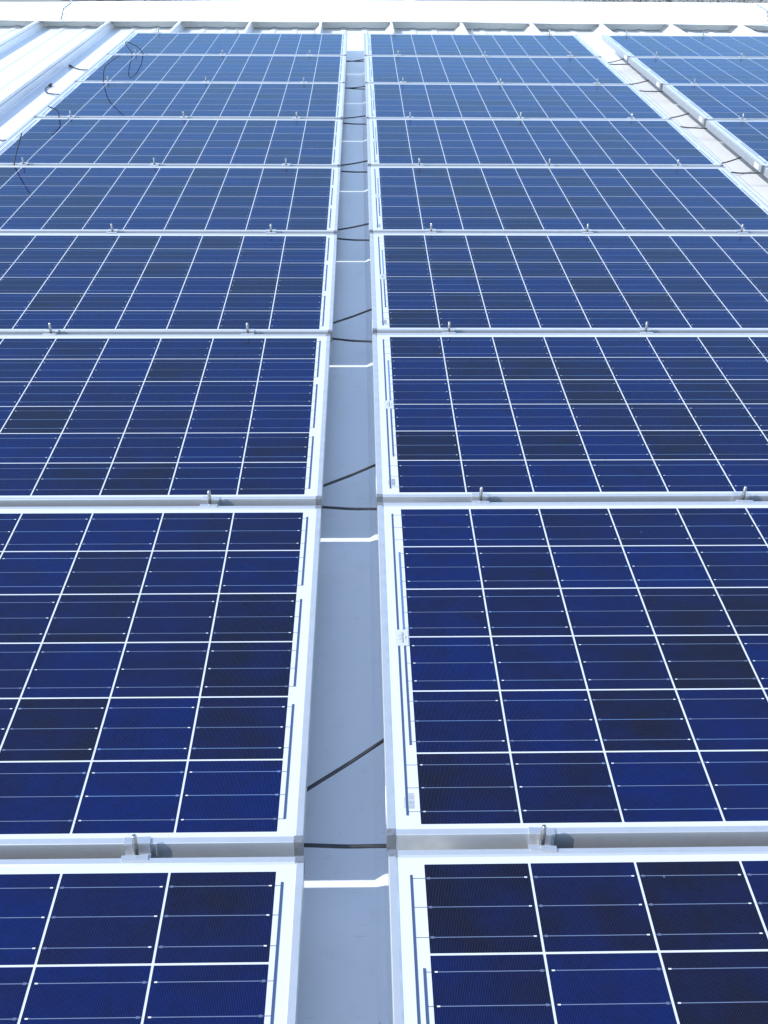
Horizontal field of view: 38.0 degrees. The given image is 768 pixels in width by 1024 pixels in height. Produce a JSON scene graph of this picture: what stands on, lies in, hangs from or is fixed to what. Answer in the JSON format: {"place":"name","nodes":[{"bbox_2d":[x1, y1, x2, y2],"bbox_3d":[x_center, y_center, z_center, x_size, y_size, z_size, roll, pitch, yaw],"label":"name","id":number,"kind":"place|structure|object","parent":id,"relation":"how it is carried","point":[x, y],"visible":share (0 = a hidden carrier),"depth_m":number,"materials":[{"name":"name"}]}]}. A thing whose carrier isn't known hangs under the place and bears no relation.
{"place":"outdoors","nodes":[
{"label":"outdoors","id":0,"kind":"place"},
{"bbox_2d":[0,0,767,30],"bbox_3d":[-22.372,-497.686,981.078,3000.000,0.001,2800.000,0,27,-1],"label":"ground","id":1,"kind":"structure","parent":0,"point":[727,1],"depth_m":161.59,"materials":[{"name":"white"}]},
{"bbox_2d":[0,0,767,1023],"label":"metal roof building","id":2,"kind":"structure","parent":1,"relation":"on","point":[346,964],"depth_m":3.57,"materials":[{"name":"white paint"}]},
{"bbox_2d":[14,133,21,164],"bbox_3d":[-1.718,-1.632,5.174,0.129,0.246,0.013,9,28,15],"label":"cable","id":3,"kind":"object","parent":2,"relation":"on","point":[17,148],"visible":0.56,"depth_m":5.14,"materials":[{"name":"black rubber"}]},
{"bbox_2d":[18,157,28,165],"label":"panel clamp","id":4,"kind":"object","parent":2,"relation":"on","point":[22,163],"visible":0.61,"depth_m":5.17,"materials":[{"name":"metal"}]},
{"bbox_2d":[42,323,59,334],"bbox_3d":[-1.024,-0.533,3.444,0.043,0.109,0.076,1,31,2],"label":"panel clamp","id":5,"kind":"object","parent":2,"relation":"on","point":[50,331],"visible":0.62,"depth_m":3.43,"materials":[{"name":"metal"}]},
{"bbox_2d":[45,83,58,94],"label":"cable","id":6,"kind":"object","parent":2,"relation":"on","point":[50,84],"visible":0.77,"depth_m":7.32,"materials":[{"name":"black rubber"}]},
{"bbox_2d":[103,55,119,81],"bbox_3d":[-1.693,-2.675,6.866,0.299,0.273,0.031,25,36,39],"label":"cable","id":7,"kind":"object","parent":2,"relation":"on","point":[107,64],"visible":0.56,"depth_m":6.81,"materials":[{"name":"black rubber"}]},
{"bbox_2d":[106,223,117,232],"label":"panel clamp","id":8,"kind":"object","parent":2,"relation":"on","point":[111,230],"visible":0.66,"depth_m":4.31,"materials":[{"name":"metal"}]},
{"bbox_2d":[121,834,151,861],"bbox_3d":[-0.374,0.529,1.695,0.043,0.109,0.076,-1,31,-4],"label":"panel clamp","id":9,"kind":"object","parent":2,"relation":"on","point":[136,848],"visible":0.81,"depth_m":1.69,"materials":[{"name":"metal"}]},
{"bbox_2d":[0,856,304,1023],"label":"solar panel","id":10,"kind":"object","parent":2,"relation":"on","point":[211,940],"visible":1,"depth_m":1.55,"materials":[{"name":"glass"}]},
{"bbox_2d":[149,158,159,165],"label":"panel clamp","id":11,"kind":"object","parent":2,"relation":"on","point":[154,164],"visible":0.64,"depth_m":5.19,"materials":[{"name":"metal"}]},
{"bbox_2d":[0,505,321,858],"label":"solar panel","id":12,"kind":"object","parent":2,"relation":"on","point":[156,672],"visible":0.97,"depth_m":2.03,"materials":[{"name":"glass"}]},
{"bbox_2d":[0,334,330,506],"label":"solar panel","id":13,"kind":"object","parent":2,"relation":"on","point":[151,420],"visible":0.96,"depth_m":2.93,"materials":[{"name":"glass"}]},
{"bbox_2d":[0,233,336,341],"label":"solar panel","id":14,"kind":"object","parent":2,"relation":"on","point":[150,283],"visible":0.98,"depth_m":3.83,"materials":[{"name":"glass"}]},
{"bbox_2d":[0,165,340,233],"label":"solar panel","id":15,"kind":"object","parent":2,"relation":"on","point":[172,199],"visible":0.99,"depth_m":4.71,"materials":[{"name":"glass"}]},
{"bbox_2d":[0,118,342,166],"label":"solar panel","id":16,"kind":"object","parent":2,"relation":"on","point":[161,141],"visible":0.98,"depth_m":5.59,"materials":[{"name":"glass"}]},
{"bbox_2d":[34,82,344,118],"bbox_3d":[-1.074,-2.399,6.524,1.681,0.038,1.002,0,31,-1],"label":"solar panel","id":17,"kind":"object","parent":2,"relation":"on","point":[232,100],"visible":0.99,"depth_m":6.47,"materials":[{"name":"glass"}]},
{"bbox_2d":[200,490,219,506],"bbox_3d":[-0.399,-0.003,2.576,0.043,0.109,0.076,1,31,2],"label":"panel clamp","id":18,"kind":"object","parent":2,"relation":"on","point":[209,500],"visible":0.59,"depth_m":2.57,"materials":[{"name":"metal"}]},
{"bbox_2d":[75,54,345,82],"bbox_3d":[-1.095,-2.931,7.405,1.681,0.036,1.002,0,31,-1],"label":"solar panel","id":19,"kind":"object","parent":2,"relation":"on","point":[231,68],"visible":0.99,"depth_m":7.36,"materials":[{"name":"glass"}]},
{"bbox_2d":[107,32,347,56],"bbox_3d":[-1.116,-3.463,8.289,1.681,0.038,1.002,0,31,-1],"label":"solar panel","id":20,"kind":"object","parent":2,"relation":"on","point":[333,44],"visible":0.85,"depth_m":8.25,"materials":[{"name":"glass"}]},
{"bbox_2d":[241,323,253,334],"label":"panel clamp","id":21,"kind":"object","parent":2,"relation":"on","point":[247,331],"visible":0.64,"depth_m":3.44,"materials":[{"name":"metal"}]},
{"bbox_2d":[266,224,275,233],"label":"panel clamp","id":22,"kind":"object","parent":2,"relation":"on","point":[271,231],"visible":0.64,"depth_m":4.32,"materials":[{"name":"metal"}]},
{"bbox_2d":[281,158,290,165],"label":"panel clamp","id":23,"kind":"object","parent":2,"relation":"on","point":[286,164],"visible":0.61,"depth_m":5.20,"materials":[{"name":"metal"}]},
{"bbox_2d":[304,843,386,848],"bbox_3d":[-0.060,0.554,1.793,0.737,0.064,0.019,0,31,-1],"label":"cable","id":24,"kind":"object","parent":2,"relation":"on","point":[339,846],"visible":0.22,"depth_m":1.78,"materials":[{"name":"black rubber"}]},
{"bbox_2d":[307,738,383,791],"bbox_3d":[-0.061,0.460,1.942,0.801,0.090,0.102,-15,31,-27],"label":"cable","id":25,"kind":"object","parent":2,"relation":"on","point":[345,765],"visible":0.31,"depth_m":1.92,"materials":[{"name":"black rubber"}]},
{"bbox_2d":[323,464,375,486],"bbox_3d":[-0.082,-0.067,2.816,0.790,0.088,0.095,-14,31,-25],"label":"cable","id":26,"kind":"object","parent":2,"relation":"on","point":[349,475],"visible":0.27,"depth_m":2.80,"materials":[{"name":"black rubber"}]},
{"bbox_2d":[322,506,376,509],"bbox_3d":[-0.081,0.013,2.688,0.738,0.064,0.024,0,27,0],"label":"cable","id":27,"kind":"object","parent":2,"relation":"on","point":[338,508],"visible":0.21,"depth_m":2.67,"materials":[{"name":"black rubber"}]},
{"bbox_2d":[332,338,371,342],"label":"cable","id":28,"kind":"object","parent":2,"relation":"on","point":[349,340],"visible":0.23,"depth_m":3.57,"materials":[{"name":"black rubber"}]},
{"bbox_2d":[333,308,371,323],"bbox_3d":[-0.105,-0.628,3.744,0.810,0.091,0.108,-16,32,-29],"label":"cable","id":29,"kind":"object","parent":2,"relation":"on","point":[352,316],"visible":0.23,"depth_m":3.73,"materials":[{"name":"black rubber"}]},
{"bbox_2d":[337,238,369,240],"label":"cable","id":30,"kind":"object","parent":2,"relation":"on","point":[353,239],"visible":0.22,"depth_m":4.46,"materials":[{"name":"black rubber"}]},
{"bbox_2d":[338,223,368,230],"bbox_3d":[-0.126,-1.146,4.601,0.775,0.085,0.080,-11,29,-21],"label":"cable","id":31,"kind":"object","parent":2,"relation":"on","point":[353,226],"visible":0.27,"depth_m":4.59,"materials":[{"name":"black rubber"}]},
{"bbox_2d":[341,171,366,172],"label":"cable","id":32,"kind":"object","parent":2,"relation":"on","point":[355,171],"visible":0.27,"depth_m":5.37,"materials":[{"name":"black rubber"}]},
{"bbox_2d":[341,160,367,165],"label":"cable","id":33,"kind":"object","parent":2,"relation":"on","point":[354,163],"visible":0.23,"depth_m":5.49,"materials":[{"name":"black rubber"}]},
{"bbox_2d":[343,123,365,124],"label":"cable","id":34,"kind":"object","parent":2,"relation":"on","point":[356,123],"visible":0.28,"depth_m":6.27,"materials":[{"name":"black rubber"}]},
{"bbox_2d":[414,158,423,165],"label":"panel clamp","id":35,"kind":"object","parent":2,"relation":"on","point":[419,164],"visible":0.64,"depth_m":5.22,"materials":[{"name":"metal"}]},
{"bbox_2d":[425,223,436,232],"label":"panel clamp","id":36,"kind":"object","parent":2,"relation":"on","point":[430,230],"visible":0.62,"depth_m":4.34,"materials":[{"name":"metal"}]},
{"bbox_2d":[442,321,455,333],"bbox_3d":[0.202,-0.542,3.479,0.043,0.109,0.076,1,31,0],"label":"panel clamp","id":37,"kind":"object","parent":2,"relation":"on","point":[448,330],"visible":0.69,"depth_m":3.46,"materials":[{"name":"metal"}]},
{"bbox_2d":[472,487,489,503],"bbox_3d":[0.224,-0.011,2.598,0.043,0.109,0.076,2,31,2],"label":"panel clamp","id":38,"kind":"object","parent":2,"relation":"on","point":[480,497],"visible":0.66,"depth_m":2.60,"materials":[{"name":"metal"}]},
{"bbox_2d":[364,34,600,56],"bbox_3d":[0.690,-3.473,8.336,1.681,0.036,1.002,0,31,-1],"label":"solar panel","id":39,"kind":"object","parent":2,"relation":"on","point":[496,45],"visible":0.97,"depth_m":8.29,"materials":[{"name":"glass"}]},
{"bbox_2d":[364,56,631,84],"bbox_3d":[0.711,-2.941,7.455,1.681,0.038,1.002,0,31,-1],"label":"solar panel","id":40,"kind":"object","parent":2,"relation":"on","point":[483,70],"visible":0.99,"depth_m":7.41,"materials":[{"name":"glass"}]},
{"bbox_2d":[365,83,670,118],"bbox_3d":[0.733,-2.409,6.574,1.681,0.037,1.002,0,31,-1],"label":"solar panel","id":41,"kind":"object","parent":2,"relation":"on","point":[484,101],"visible":0.98,"depth_m":6.53,"materials":[{"name":"glass"}]},
{"bbox_2d":[528,825,556,851],"bbox_3d":[0.243,0.521,1.718,0.043,0.109,0.076,2,31,2],"label":"panel clamp","id":42,"kind":"object","parent":2,"relation":"on","point":[542,838],"visible":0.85,"depth_m":1.72,"materials":[{"name":"metal"}]},
{"bbox_2d":[366,118,723,166],"bbox_3d":[0.755,-1.879,5.694,1.681,0.036,1.002,0,31,-1],"label":"solar panel","id":43,"kind":"object","parent":2,"relation":"on","point":[542,142],"visible":0.98,"depth_m":5.63,"materials":[{"name":"glass"}]},
{"bbox_2d":[544,159,553,166],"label":"panel clamp","id":44,"kind":"object","parent":2,"relation":"on","point":[549,165],"visible":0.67,"depth_m":5.24,"materials":[{"name":"metal"}]},
{"bbox_2d":[367,166,767,238],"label":"solar panel","id":45,"kind":"object","parent":2,"relation":"on","point":[496,199],"visible":0.98,"depth_m":4.75,"materials":[{"name":"glass"}]},
{"bbox_2d":[370,232,767,332],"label":"solar panel","id":46,"kind":"object","parent":2,"relation":"on","point":[572,282],"visible":1,"depth_m":3.87,"materials":[{"name":"glass"}]},
{"bbox_2d":[372,333,767,508],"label":"solar panel","id":47,"kind":"object","parent":2,"relation":"on","point":[582,417],"visible":0.98,"depth_m":2.97,"materials":[{"name":"glass"}]},
{"bbox_2d":[377,501,767,850],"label":"solar panel","id":48,"kind":"object","parent":2,"relation":"on","point":[584,674],"visible":0.99,"depth_m":2.05,"materials":[{"name":"glass"}]},
{"bbox_2d":[388,846,767,1023],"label":"solar panel","id":49,"kind":"object","parent":2,"relation":"on","point":[661,935],"visible":1,"depth_m":1.56,"materials":[{"name":"glass"}]},
{"bbox_2d":[581,223,592,232],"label":"panel clamp","id":50,"kind":"object","parent":2,"relation":"on","point":[587,230],"visible":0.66,"depth_m":4.36,"materials":[{"name":"metal"}]},
{"bbox_2d":[638,321,652,333],"bbox_3d":[0.817,-0.545,3.492,0.043,0.109,0.076,1,31,2],"label":"panel clamp","id":51,"kind":"object","parent":2,"relation":"on","point":[646,330],"visible":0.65,"depth_m":3.48,"materials":[{"name":"metal"}]},
{"bbox_2d":[672,159,682,166],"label":"panel clamp","id":52,"kind":"object","parent":2,"relation":"on","point":[677,165],"visible":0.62,"depth_m":5.25,"materials":[{"name":"metal"}]},
{"bbox_2d":[601,35,767,61],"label":"solar panel","id":53,"kind":"object","parent":2,"relation":"on","point":[625,47],"visible":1,"depth_m":8.35,"materials":[{"name":"glass"}]},
{"bbox_2d":[680,126,706,128],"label":"cable","id":54,"kind":"object","parent":2,"relation":"on","point":[693,127],"visible":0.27,"depth_m":6.26,"materials":[{"name":"black rubber"}]},
{"bbox_2d":[628,57,767,88],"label":"solar panel","id":55,"kind":"object","parent":2,"relation":"on","point":[658,72],"visible":1,"depth_m":7.48,"materials":[{"name":"glass"}]},
{"bbox_2d":[662,84,767,124],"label":"solar panel","id":56,"kind":"object","parent":2,"relation":"on","point":[702,104],"visible":1,"depth_m":6.61,"materials":[{"name":"glass"}]},
{"bbox_2d":[705,120,767,172],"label":"solar panel","id":57,"kind":"object","parent":2,"relation":"on","point":[746,140],"visible":1,"depth_m":5.81,"materials":[{"name":"glass"}]},
{"bbox_2d":[735,224,747,233],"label":"panel clamp","id":58,"kind":"object","parent":2,"relation":"on","point":[741,231],"visible":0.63,"depth_m":4.36,"materials":[{"name":"metal"}]},
{"bbox_2d":[732,486,753,502],"bbox_3d":[0.836,-0.013,2.611,0.043,0.109,0.076,1,31,0],"label":"panel clamp","id":59,"kind":"object","parent":2,"relation":"on","point":[742,497],"visible":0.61,"depth_m":2.61,"materials":[{"name":"metal"}]},
{"bbox_2d":[731,172,762,173],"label":"cable","id":60,"kind":"object","parent":2,"relation":"on","point":[747,172],"visible":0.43,"depth_m":5.41,"materials":[{"name":"black rubber"}]},
{"bbox_2d":[763,167,767,177],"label":"solar panel","id":61,"kind":"object","parent":2,"relation":"on","point":[765,172],"visible":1,"depth_m":5.24,"materials":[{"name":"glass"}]},
{"bbox_2d":[564,0,615,1],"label":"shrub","id":62,"kind":"object","parent":1,"relation":"on","point":[596,1],"visible":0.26,"depth_m":138.89,"materials":[{"name":"green plant"}]},
{"bbox_2d":[717,0,761,2],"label":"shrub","id":63,"kind":"object","parent":1,"relation":"on","point":[741,1],"visible":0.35,"depth_m":140.35,"materials":[{"name":"green plant"}]},
{"bbox_2d":[611,0,648,1],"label":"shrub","id":64,"kind":"object","parent":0,"point":[633,0],"visible":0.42,"depth_m":140.20,"materials":[{"name":"green plant"}]},
{"bbox_2d":[696,0,732,2],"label":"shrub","id":65,"kind":"object","parent":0,"point":[710,1],"visible":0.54,"depth_m":141.37,"materials":[{"name":"green plant"}]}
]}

